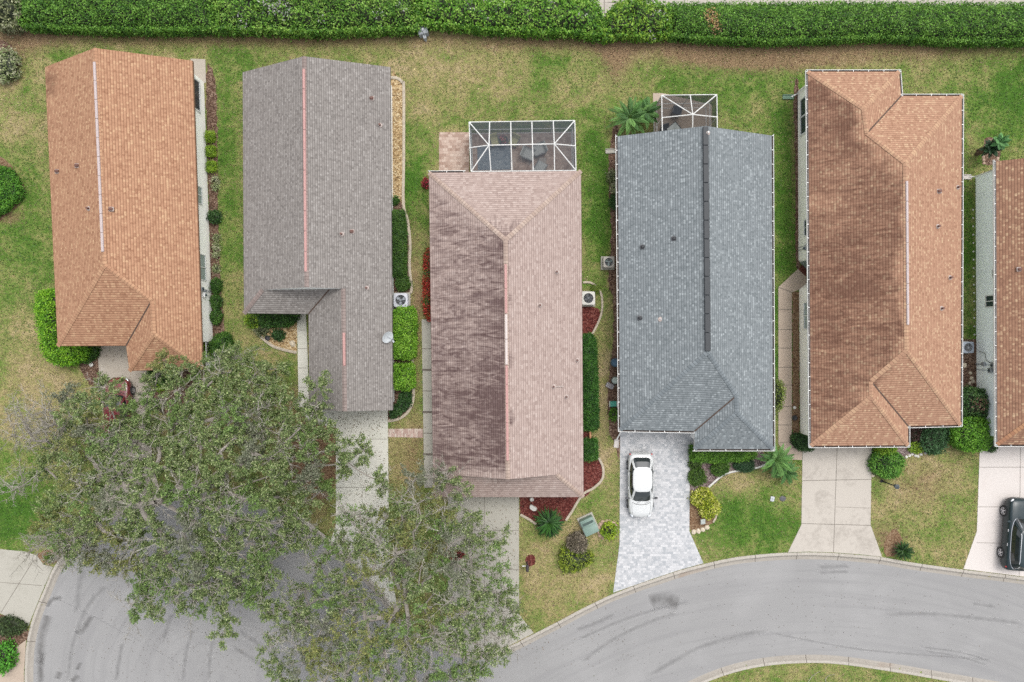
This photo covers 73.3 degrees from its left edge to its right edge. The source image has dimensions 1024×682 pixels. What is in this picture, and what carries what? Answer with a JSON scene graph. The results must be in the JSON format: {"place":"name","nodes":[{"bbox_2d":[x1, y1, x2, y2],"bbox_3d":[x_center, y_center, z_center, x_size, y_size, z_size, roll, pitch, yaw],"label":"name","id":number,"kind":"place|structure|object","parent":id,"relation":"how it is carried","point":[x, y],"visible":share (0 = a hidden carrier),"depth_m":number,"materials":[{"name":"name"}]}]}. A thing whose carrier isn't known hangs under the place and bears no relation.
{"place":"outdoors","nodes":[
{"label":"outdoors","id":0,"kind":"place"},
{"bbox_2d":[0,640,25,681],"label":"path","id":1,"kind":"structure","parent":0,"point":[15,673],"depth_m":49.97,"materials":[{"name":"concrete"}]},
{"bbox_2d":[0,549,52,625],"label":"driveway","id":2,"kind":"structure","parent":0,"point":[21,590],"depth_m":49.97,"materials":[{"name":"concrete"}]},
{"bbox_2d":[96,346,153,521],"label":"driveway","id":3,"kind":"structure","parent":0,"point":[118,366],"depth_m":49.97,"materials":[{"name":"concrete"}]},
{"bbox_2d":[99,377,135,442],"bbox_3d":[-28.273,4.958,49.247,2.317,1.506,4.690,0,90,0],"label":"hatchback","id":4,"kind":"object","parent":3,"relation":"on","point":[130,389],"visible":0.29,"depth_m":49.08,"materials":[{"name":"red paint"}]},
{"bbox_2d":[297,314,334,426],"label":"path","id":5,"kind":"structure","parent":0,"point":[302,349],"depth_m":49.97,"materials":[{"name":"concrete"}]},
{"bbox_2d":[312,410,395,605],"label":"driveway","id":6,"kind":"structure","parent":0,"point":[368,497],"depth_m":49.97,"materials":[{"name":"concrete"}]},
{"bbox_2d":[388,429,422,437],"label":"path","id":7,"kind":"structure","parent":0,"point":[415,433],"depth_m":49.97,"materials":[{"name":"brick"}]},
{"bbox_2d":[422,319,432,487],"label":"path","id":8,"kind":"structure","parent":0,"point":[427,386],"depth_m":49.97,"materials":[{"name":"concrete"}]},
{"bbox_2d":[431,497,532,651],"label":"driveway","id":9,"kind":"structure","parent":0,"point":[496,519],"depth_m":49.97,"materials":[{"name":"concrete"}]},
{"bbox_2d":[0,3,1023,681],"bbox_3d":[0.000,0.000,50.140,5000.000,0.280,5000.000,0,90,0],"label":"lawn","id":10,"kind":"structure","parent":0,"point":[402,43],"depth_m":50.00,"materials":[{"name":"green plant"}]},
{"bbox_2d":[0,40,18,80],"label":"planting bed","id":11,"kind":"object","parent":10,"relation":"on","point":[6,45],"visible":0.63,"depth_m":49.98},
{"bbox_2d":[0,44,23,84],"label":"bush","id":12,"kind":"object","parent":11,"relation":"on","point":[9,60],"visible":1,"depth_m":49.33,"materials":[{"name":"green plant"}]},
{"bbox_2d":[0,157,25,220],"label":"planting bed","id":13,"kind":"object","parent":10,"relation":"on","point":[3,162],"visible":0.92,"depth_m":49.98,"materials":[{"name":"brown soil"}]},
{"bbox_2d":[0,164,26,216],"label":"hedge","id":14,"kind":"object","parent":13,"relation":"on","point":[10,182],"visible":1,"depth_m":49.31,"materials":[{"name":"green plant"}]},
{"bbox_2d":[0,0,27,37],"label":"bush","id":15,"kind":"object","parent":10,"relation":"on","point":[8,15],"visible":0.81,"depth_m":48.60,"materials":[{"name":"green plant"}]},
{"bbox_2d":[0,614,28,648],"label":"planting bed","id":16,"kind":"object","parent":10,"relation":"on","point":[21,638],"visible":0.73,"depth_m":49.99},
{"bbox_2d":[0,638,19,676],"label":"bush","id":17,"kind":"object","parent":16,"relation":"on","point":[7,651],"visible":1,"depth_m":49.30,"materials":[{"name":"green plant"}]},
{"bbox_2d":[0,614,28,638],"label":"bush","id":18,"kind":"object","parent":16,"relation":"on","point":[10,625],"visible":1,"depth_m":49.66,"materials":[{"name":"green plant"}]},
{"bbox_2d":[31,288,93,366],"bbox_3d":[-32.125,-0.995,49.188,4.234,1.721,5.803,0,90,0],"label":"hedge","id":19,"kind":"object","parent":10,"relation":"on","point":[44,309],"visible":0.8,"depth_m":48.86,"materials":[{"name":"green plant"}]},
{"bbox_2d":[80,356,99,387],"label":"planting bed","id":20,"kind":"object","parent":10,"relation":"on","point":[93,370],"visible":0.45,"depth_m":49.99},
{"bbox_2d":[80,346,101,363],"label":"bush","id":21,"kind":"object","parent":20,"relation":"on","point":[94,355],"visible":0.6,"depth_m":49.59,"materials":[{"name":"green plant"}]},
{"bbox_2d":[15,0,217,39],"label":"hedge","id":22,"kind":"object","parent":10,"relation":"on","point":[62,17],"visible":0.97,"depth_m":48.62,"materials":[{"name":"green plant"}]},
{"bbox_2d":[45,48,212,371],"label":"house","id":23,"kind":"structure","parent":10,"relation":"on","point":[129,194],"depth_m":46.17,"materials":[{"name":"orange"}]},
{"bbox_2d":[150,369,195,413],"bbox_3d":[-24.712,3.256,49.992,3.668,0.001,4.323,0,90,0],"label":"planting bed","id":24,"kind":"object","parent":10,"relation":"on","point":[184,373],"visible":0.06,"depth_m":49.99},
{"bbox_2d":[191,59,205,82],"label":"patio","id":25,"kind":"structure","parent":10,"relation":"on","point":[200,68],"depth_m":49.97,"materials":[{"name":"concrete"}]},
{"bbox_2d":[0,340,400,650],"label":"oak tree","id":26,"kind":"object","parent":10,"relation":"on","point":[187,491],"visible":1,"depth_m":43.03,"materials":[{"name":"green plant"}]},
{"bbox_2d":[205,63,224,352],"bbox_3d":[-21.702,-9.387,49.988,1.118,0.001,21.752,-2,90,0],"label":"planting bed","id":27,"kind":"object","parent":10,"relation":"on","point":[211,107],"visible":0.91,"depth_m":49.99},
{"bbox_2d":[206,206,221,224],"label":"bush","id":28,"kind":"object","parent":27,"relation":"on","point":[215,215],"visible":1,"depth_m":49.63,"materials":[{"name":"green plant"}]},
{"bbox_2d":[208,276,223,293],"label":"shrub","id":29,"kind":"object","parent":27,"relation":"on","point":[215,285],"visible":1,"depth_m":49.57,"materials":[{"name":"green plant"}]},
{"bbox_2d":[209,292,223,310],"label":"shrub","id":30,"kind":"object","parent":27,"relation":"on","point":[215,302],"visible":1,"depth_m":49.56,"materials":[{"name":"green plant"}]},
{"bbox_2d":[209,309,223,325],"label":"shrub","id":31,"kind":"object","parent":27,"relation":"on","point":[216,316],"visible":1,"depth_m":49.55,"materials":[{"name":"green plant"}]},
{"bbox_2d":[207,328,235,361],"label":"bush","id":32,"kind":"object","parent":27,"relation":"on","point":[218,340],"visible":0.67,"depth_m":49.14,"materials":[{"name":"green plant"}]},
{"bbox_2d":[262,323,296,350],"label":"planting bed","id":33,"kind":"object","parent":10,"relation":"on","point":[291,333],"visible":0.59,"depth_m":49.99,"materials":[{"name":"gravel"}]},
{"bbox_2d":[243,314,260,328],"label":"bush","id":34,"kind":"object","parent":33,"relation":"on","point":[252,320],"visible":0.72,"depth_m":49.49,"materials":[{"name":"green plant"}]},
{"bbox_2d":[255,314,300,329],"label":"bush","id":35,"kind":"object","parent":33,"relation":"on","point":[275,321],"visible":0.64,"depth_m":49.29,"materials":[{"name":"green plant"}]},
{"bbox_2d":[282,422,335,498],"bbox_3d":[-14.742,8.627,49.992,4.152,0.001,5.836,0,90,0],"label":"planting bed","id":36,"kind":"object","parent":10,"relation":"on","point":[329,470],"visible":0.28,"depth_m":49.99,"materials":[{"name":"brown soil"}]},
{"bbox_2d":[208,0,420,41],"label":"hedge","id":37,"kind":"object","parent":10,"relation":"on","point":[281,18],"visible":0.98,"depth_m":48.57,"materials":[{"name":"green plant"}]},
{"bbox_2d":[243,56,393,410],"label":"house","id":38,"kind":"structure","parent":10,"relation":"on","point":[317,183],"depth_m":46.15,"materials":[{"name":"grey"}]},
{"bbox_2d":[255,453,529,681],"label":"oak tree","id":39,"kind":"object","parent":10,"relation":"on","point":[398,568],"visible":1,"depth_m":42.74,"materials":[{"name":"green plant"}]},
{"bbox_2d":[391,70,401,202],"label":"planting bed","id":40,"kind":"object","parent":10,"relation":"on","point":[396,85],"visible":0.74,"depth_m":49.99,"materials":[{"name":"gravel"}]},
{"bbox_2d":[388,357,411,419],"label":"planting bed","id":41,"kind":"object","parent":10,"relation":"on","point":[396,393],"visible":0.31,"depth_m":49.99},
{"bbox_2d":[388,391,413,419],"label":"bush","id":42,"kind":"object","parent":41,"relation":"on","point":[403,402],"visible":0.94,"depth_m":49.54,"materials":[{"name":"green plant"}]},
{"bbox_2d":[394,292,410,308],"bbox_3d":[-7.963,-2.929,49.586,1.181,0.828,1.181,0,90,0],"label":"air conditioner","id":43,"kind":"object","parent":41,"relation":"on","point":[402,298],"visible":0.99,"depth_m":49.28,"materials":[{"name":"metal"}]},
{"bbox_2d":[393,361,417,391],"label":"hedge","id":44,"kind":"object","parent":41,"relation":"on","point":[404,378],"visible":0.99,"depth_m":49.02,"materials":[{"name":"green plant"}]},
{"bbox_2d":[393,305,418,360],"bbox_3d":[-7.671,-0.565,49.216,2.014,1.633,4.163,0,90,0],"label":"hedge","id":45,"kind":"object","parent":41,"relation":"on","point":[405,326],"visible":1,"depth_m":48.88,"materials":[{"name":"green plant"}]},
{"bbox_2d":[393,197,409,291],"bbox_3d":[-8.101,-6.729,49.984,1.650,0.001,7.571,0,90,0],"label":"planting bed","id":46,"kind":"object","parent":10,"relation":"on","point":[398,206],"visible":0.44,"depth_m":49.98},
{"bbox_2d":[392,208,409,276],"bbox_3d":[-8.118,-7.016,49.509,1.510,1.023,5.131,0,90,0],"label":"hedge","id":47,"kind":"object","parent":46,"relation":"on","point":[399,244],"visible":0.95,"depth_m":49.34,"materials":[{"name":"green plant"}]},
{"bbox_2d":[393,274,412,292],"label":"shrub","id":48,"kind":"object","parent":46,"relation":"on","point":[402,283],"visible":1,"depth_m":49.59,"materials":[{"name":"green plant"}]},
{"bbox_2d":[391,76,412,292],"bbox_3d":[-7.642,-11.378,49.960,0.993,0.120,15.860,-5,90,0],"label":"garden edging","id":49,"kind":"object","parent":10,"relation":"on","point":[403,167],"visible":0.98,"depth_m":49.90,"materials":[{"name":"concrete"}]},
{"bbox_2d":[420,247,430,321],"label":"hedge","id":50,"kind":"object","parent":10,"relation":"on","point":[426,298],"visible":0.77,"depth_m":49.26,"materials":[{"name":"red plant"}]},
{"bbox_2d":[439,132,468,171],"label":"patio","id":51,"kind":"structure","parent":10,"relation":"on","point":[453,150],"depth_m":49.97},
{"bbox_2d":[428,120,584,497],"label":"house","id":52,"kind":"structure","parent":10,"relation":"on","point":[506,323],"depth_m":46.17,"materials":[{"name":"tile"}]},
{"bbox_2d":[415,0,607,43],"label":"hedge","id":53,"kind":"object","parent":10,"relation":"on","point":[527,18],"visible":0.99,"depth_m":48.65,"materials":[{"name":"green plant"}]},
{"bbox_2d":[472,133,571,171],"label":"patio","id":54,"kind":"structure","parent":10,"relation":"on","point":[520,163],"depth_m":49.96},
{"bbox_2d":[477,145,510,169],"bbox_3d":[-1.302,-13.302,49.950,2.434,0.020,1.798,0,90,0],"label":"rug","id":55,"kind":"object","parent":54,"relation":"on","point":[500,157],"visible":0.79,"depth_m":49.94,"materials":[{"name":"fabric"}]},
{"bbox_2d":[519,497,578,523],"bbox_3d":[2.719,12.449,49.988,4.503,0.001,2.973,0,90,0],"label":"planting bed","id":56,"kind":"object","parent":10,"relation":"on","point":[564,505],"visible":0.47,"depth_m":49.99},
{"bbox_2d":[533,505,565,538],"bbox_3d":[2.656,13.065,49.212,2.420,1.576,2.452,0,90,0],"label":"sago palm","id":57,"kind":"object","parent":56,"relation":"on","point":[550,523],"visible":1,"depth_m":49.08,"materials":[{"name":"green plant"}]},
{"bbox_2d":[558,544,594,574],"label":"bush","id":58,"kind":"object","parent":10,"relation":"on","point":[569,561],"visible":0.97,"depth_m":49.49,"materials":[{"name":"green plant"}]},
{"bbox_2d":[565,530,588,553],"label":"bush","id":59,"kind":"object","parent":10,"relation":"on","point":[578,541],"visible":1,"depth_m":49.37,"materials":[{"name":"brown plant"}]},
{"bbox_2d":[565,457,604,520],"bbox_3d":[5.534,10.944,49.960,1.097,0.120,5.220,28,90,0],"label":"garden edging","id":60,"kind":"object","parent":10,"relation":"on","point":[587,491],"visible":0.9,"depth_m":49.90,"materials":[{"name":"concrete"}]},
{"bbox_2d":[577,512,598,536],"bbox_3d":[5.532,13.259,49.565,1.200,0.870,1.350,-25,90,0],"label":"utility box","id":61,"kind":"object","parent":10,"relation":"on","point":[588,524],"visible":1,"depth_m":49.17,"materials":[{"name":"metal"}]},
{"bbox_2d":[582,291,594,306],"bbox_3d":[5.469,-3.066,49.586,1.126,0.828,1.126,0,90,0],"label":"air conditioner","id":62,"kind":"object","parent":10,"relation":"on","point":[588,298],"visible":0.95,"depth_m":49.20,"materials":[{"name":"metal"}]},
{"bbox_2d":[582,307,599,334],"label":"planting bed","id":63,"kind":"object","parent":10,"relation":"on","point":[590,316],"visible":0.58,"depth_m":49.99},
{"bbox_2d":[582,331,600,432],"bbox_3d":[5.602,2.939,49.432,1.657,1.180,7.349,0,90,0],"label":"hedge","id":64,"kind":"object","parent":10,"relation":"on","point":[591,405],"visible":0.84,"depth_m":49.17,"materials":[{"name":"green plant"}]},
{"bbox_2d":[583,429,601,496],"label":"planting bed","id":65,"kind":"object","parent":10,"relation":"on","point":[592,472],"visible":0.42,"depth_m":49.99,"materials":[{"name":"gravel"}]},
{"bbox_2d":[583,436,599,462],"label":"hedge","id":66,"kind":"object","parent":65,"relation":"on","point":[590,449],"visible":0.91,"depth_m":49.25,"materials":[{"name":"green plant"}]},
{"bbox_2d":[601,256,613,269],"bbox_3d":[6.934,-5.652,49.586,0.972,0.828,0.973,0,90,0],"label":"air conditioner","id":67,"kind":"object","parent":10,"relation":"on","point":[607,262],"visible":1,"depth_m":49.32,"materials":[{"name":"metal"}]},
{"bbox_2d":[599,520,619,541],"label":"shrub","id":68,"kind":"object","parent":10,"relation":"on","point":[608,530],"visible":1,"depth_m":49.58,"materials":[{"name":"green plant"}]},
{"bbox_2d":[607,125,619,458],"bbox_3d":[7.428,-3.593,49.988,1.050,0.001,25.061,0,90,0],"label":"planting bed","id":69,"kind":"object","parent":10,"relation":"on","point":[613,392],"visible":0.56,"depth_m":49.99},
{"bbox_2d":[606,96,649,135],"bbox_3d":[8.343,-15.762,48.628,3.368,2.744,3.213,0,90,0],"label":"palm","id":70,"kind":"object","parent":10,"relation":"on","point":[627,119],"visible":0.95,"depth_m":48.26,"materials":[{"name":"green plant"}]},
{"bbox_2d":[600,0,672,44],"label":"hedge","id":71,"kind":"object","parent":10,"relation":"on","point":[643,21],"visible":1,"depth_m":48.73,"materials":[{"name":"green plant"}]},
{"bbox_2d":[632,96,658,128],"bbox_3d":[9.577,-16.173,48.758,2.110,2.485,2.148,38,90,0],"label":"palm","id":72,"kind":"object","parent":10,"relation":"on","point":[650,114],"visible":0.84,"depth_m":48.14,"materials":[{"name":"green plant"}]},
{"bbox_2d":[613,94,774,450],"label":"house","id":73,"kind":"structure","parent":10,"relation":"on","point":[695,270],"depth_m":46.15,"materials":[{"name":"grey"}]},
{"bbox_2d":[689,501,716,530],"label":"planting bed","id":74,"kind":"object","parent":10,"relation":"on","point":[695,518],"visible":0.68,"depth_m":49.98,"materials":[{"name":"brown soil"}]},
{"bbox_2d":[687,486,721,520],"bbox_3d":[13.903,11.685,49.520,2.476,1.064,2.490,0,90,0],"label":"bush","id":75,"kind":"object","parent":74,"relation":"on","point":[704,501],"visible":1,"depth_m":49.42,"materials":[{"name":"yellow plant"}]},
{"bbox_2d":[690,451,766,493],"bbox_3d":[14.903,8.777,49.988,6.534,0.001,3.741,-28,90,0],"label":"planting bed","id":76,"kind":"object","parent":10,"relation":"on","point":[711,478],"visible":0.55,"depth_m":49.99,"materials":[{"name":"gravel"}]},
{"bbox_2d":[687,468,707,487],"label":"shrub","id":77,"kind":"object","parent":76,"relation":"on","point":[696,477],"visible":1,"depth_m":49.62,"materials":[{"name":"green plant"}]},
{"bbox_2d":[709,462,730,476],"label":"shrub","id":78,"kind":"object","parent":76,"relation":"on","point":[721,469],"visible":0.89,"depth_m":49.58,"materials":[{"name":"green plant"}]},
{"bbox_2d":[687,442,758,463],"bbox_3d":[15.224,8.135,49.417,5.135,1.228,1.616,0,90,0],"label":"hedge","id":79,"kind":"object","parent":76,"relation":"on","point":[710,457],"visible":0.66,"depth_m":49.17,"materials":[{"name":"green plant"}]},
{"bbox_2d":[733,458,755,472],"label":"shrub","id":80,"kind":"object","parent":76,"relation":"on","point":[745,466],"visible":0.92,"depth_m":49.64,"materials":[{"name":"green plant"}]},
{"bbox_2d":[755,443,794,477],"bbox_3d":[18.622,8.307,48.795,2.907,2.411,2.758,25,90,0],"label":"palm","id":81,"kind":"object","parent":10,"relation":"on","point":[775,458],"visible":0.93,"depth_m":48.43,"materials":[{"name":"green plant"}]},
{"bbox_2d":[775,378,786,412],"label":"bush","id":82,"kind":"object","parent":10,"relation":"on","point":[779,393],"visible":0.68,"depth_m":49.14,"materials":[{"name":"green plant"}]},
{"bbox_2d":[768,460,798,484],"bbox_3d":[19.499,9.388,49.200,2.116,1.599,1.870,0,90,0],"label":"palm","id":83,"kind":"object","parent":10,"relation":"on","point":[789,474],"visible":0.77,"depth_m":48.92,"materials":[{"name":"green plant"}]},
{"bbox_2d":[792,292,799,439],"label":"planting bed","id":84,"kind":"object","parent":10,"relation":"on","point":[795,362],"visible":0.93,"depth_m":49.99,"materials":[{"name":"brown soil"}]},
{"bbox_2d":[793,76,799,268],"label":"planting bed","id":85,"kind":"object","parent":10,"relation":"on","point":[795,103],"visible":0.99,"depth_m":49.99,"materials":[{"name":"soil"}]},
{"bbox_2d":[790,432,814,452],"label":"shrub","id":86,"kind":"object","parent":10,"relation":"on","point":[800,442],"visible":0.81,"depth_m":49.44,"materials":[{"name":"green plant"}]},
{"bbox_2d":[665,0,1023,50],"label":"hedge","id":87,"kind":"object","parent":10,"relation":"on","point":[807,23],"visible":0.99,"depth_m":48.73,"materials":[{"name":"green plant"}]},
{"bbox_2d":[791,70,963,447],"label":"house","id":88,"kind":"structure","parent":10,"relation":"on","point":[880,198],"depth_m":46.31,"materials":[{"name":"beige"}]},
{"bbox_2d":[884,529,902,556],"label":"planting bed","id":89,"kind":"object","parent":10,"relation":"on","point":[893,537],"visible":0.86,"depth_m":49.99,"materials":[{"name":"brown soil"}]},
{"bbox_2d":[891,540,914,560],"bbox_3d":[28.173,15.087,49.426,1.494,1.149,1.506,0,90,0],"label":"sago palm","id":90,"kind":"object","parent":89,"relation":"on","point":[903,550],"visible":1,"depth_m":49.30,"materials":[{"name":"green plant"}]},
{"bbox_2d":[872,428,951,473],"bbox_3d":[29.283,7.340,49.988,7.533,0.001,2.614,-23,90,0],"label":"planting bed","id":91,"kind":"object","parent":10,"relation":"on","point":[903,451],"visible":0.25,"depth_m":49.99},
{"bbox_2d":[866,449,906,479],"bbox_3d":[26.944,8.810,49.431,2.731,1.238,2.534,0,90,0],"label":"bush","id":92,"kind":"object","parent":91,"relation":"on","point":[888,466],"visible":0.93,"depth_m":49.31,"materials":[{"name":"green plant"}]},
{"bbox_2d":[916,427,950,455],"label":"bush","id":93,"kind":"object","parent":91,"relation":"on","point":[932,441],"visible":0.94,"depth_m":49.27,"materials":[{"name":"green plant"}]},
{"bbox_2d":[946,415,992,453],"bbox_3d":[32.653,6.615,48.947,2.948,2.167,2.884,0,90,0],"label":"bush","id":94,"kind":"object","parent":10,"relation":"on","point":[971,435],"visible":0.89,"depth_m":48.59,"materials":[{"name":"green plant"}]},
{"bbox_2d":[963,339,976,387],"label":"planting bed","id":95,"kind":"object","parent":10,"relation":"on","point":[969,359],"visible":0.36,"depth_m":49.99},
{"bbox_2d":[963,385,989,419],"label":"bush","id":96,"kind":"object","parent":10,"relation":"on","point":[975,401],"visible":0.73,"depth_m":48.72,"materials":[{"name":"green plant"}]},
{"bbox_2d":[975,138,1002,158],"bbox_3d":[33.792,-13.536,48.928,1.459,2.145,1.437,30,90,0],"label":"palm","id":97,"kind":"object","parent":10,"relation":"on","point":[987,149],"visible":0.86,"depth_m":48.37,"materials":[{"name":"green plant"}]},
{"bbox_2d":[977,133,1010,150],"bbox_3d":[33.895,-13.794,48.571,1.186,2.859,1.228,-44,90,0],"label":"palm","id":98,"kind":"object","parent":10,"relation":"on","point":[1001,141],"visible":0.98,"depth_m":47.60,"materials":[{"name":"green plant"}]},
{"bbox_2d":[969,158,1023,446],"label":"house","id":99,"kind":"structure","parent":10,"relation":"on","point":[999,363],"depth_m":47.13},
{"bbox_2d":[33,498,1023,681],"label":"road","id":100,"kind":"structure","parent":0,"point":[844,593],"depth_m":50.10,"materials":[{"name":"asphalt"}]},
{"bbox_2d":[17,350,598,672],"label":"fallen leaves","id":101,"kind":"object","parent":100,"relation":"on","point":[381,503],"visible":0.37,"depth_m":49.95,"materials":[{"name":"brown plant"}]},
{"bbox_2d":[25,491,1023,681],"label":"kerb","id":102,"kind":"structure","parent":100,"relation":"on","point":[37,617],"depth_m":50.03,"materials":[{"name":"concrete"}]},
{"bbox_2d":[34,558,1023,681],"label":"fallen leaves","id":103,"kind":"object","parent":100,"relation":"on","point":[535,625],"visible":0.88,"depth_m":50.09,"materials":[{"name":"brown plant"}]},
{"bbox_2d":[688,655,997,681],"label":"kerb","id":104,"kind":"structure","parent":100,"relation":"on","point":[792,659],"depth_m":50.05,"materials":[{"name":"concrete"}]},
{"bbox_2d":[613,432,702,592],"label":"driveway","id":105,"kind":"structure","parent":0,"point":[658,542],"depth_m":49.97,"materials":[{"name":"grey stone"}]},
{"bbox_2d":[625,452,657,516],"bbox_3d":[9.232,10.329,49.277,2.317,1.446,4.690,0,90,0],"label":"sedan","id":106,"kind":"object","parent":105,"relation":"on","point":[639,498],"visible":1,"depth_m":48.90,"materials":[{"name":"white paint"}]},
{"bbox_2d":[422,0,1023,16],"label":"sidewalk","id":107,"kind":"structure","parent":0,"point":[605,4],"depth_m":49.97,"materials":[{"name":"beige concrete"}]},
{"bbox_2d":[778,268,806,459],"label":"path","id":108,"kind":"structure","parent":0,"point":[796,280],"depth_m":49.97,"materials":[{"name":"concrete"}]},
{"bbox_2d":[788,448,881,556],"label":"driveway","id":109,"kind":"structure","parent":0,"point":[836,502],"depth_m":49.97,"materials":[{"name":"beige concrete"}]},
{"bbox_2d":[963,447,1023,576],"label":"driveway","id":110,"kind":"structure","parent":0,"point":[1001,477],"depth_m":49.97,"materials":[{"name":"concrete"}]},
{"bbox_2d":[996,497,1023,570],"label":"suv","id":111,"kind":"object","parent":110,"relation":"on","point":[1010,552],"visible":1,"depth_m":48.89,"materials":[{"name":"black paint"}]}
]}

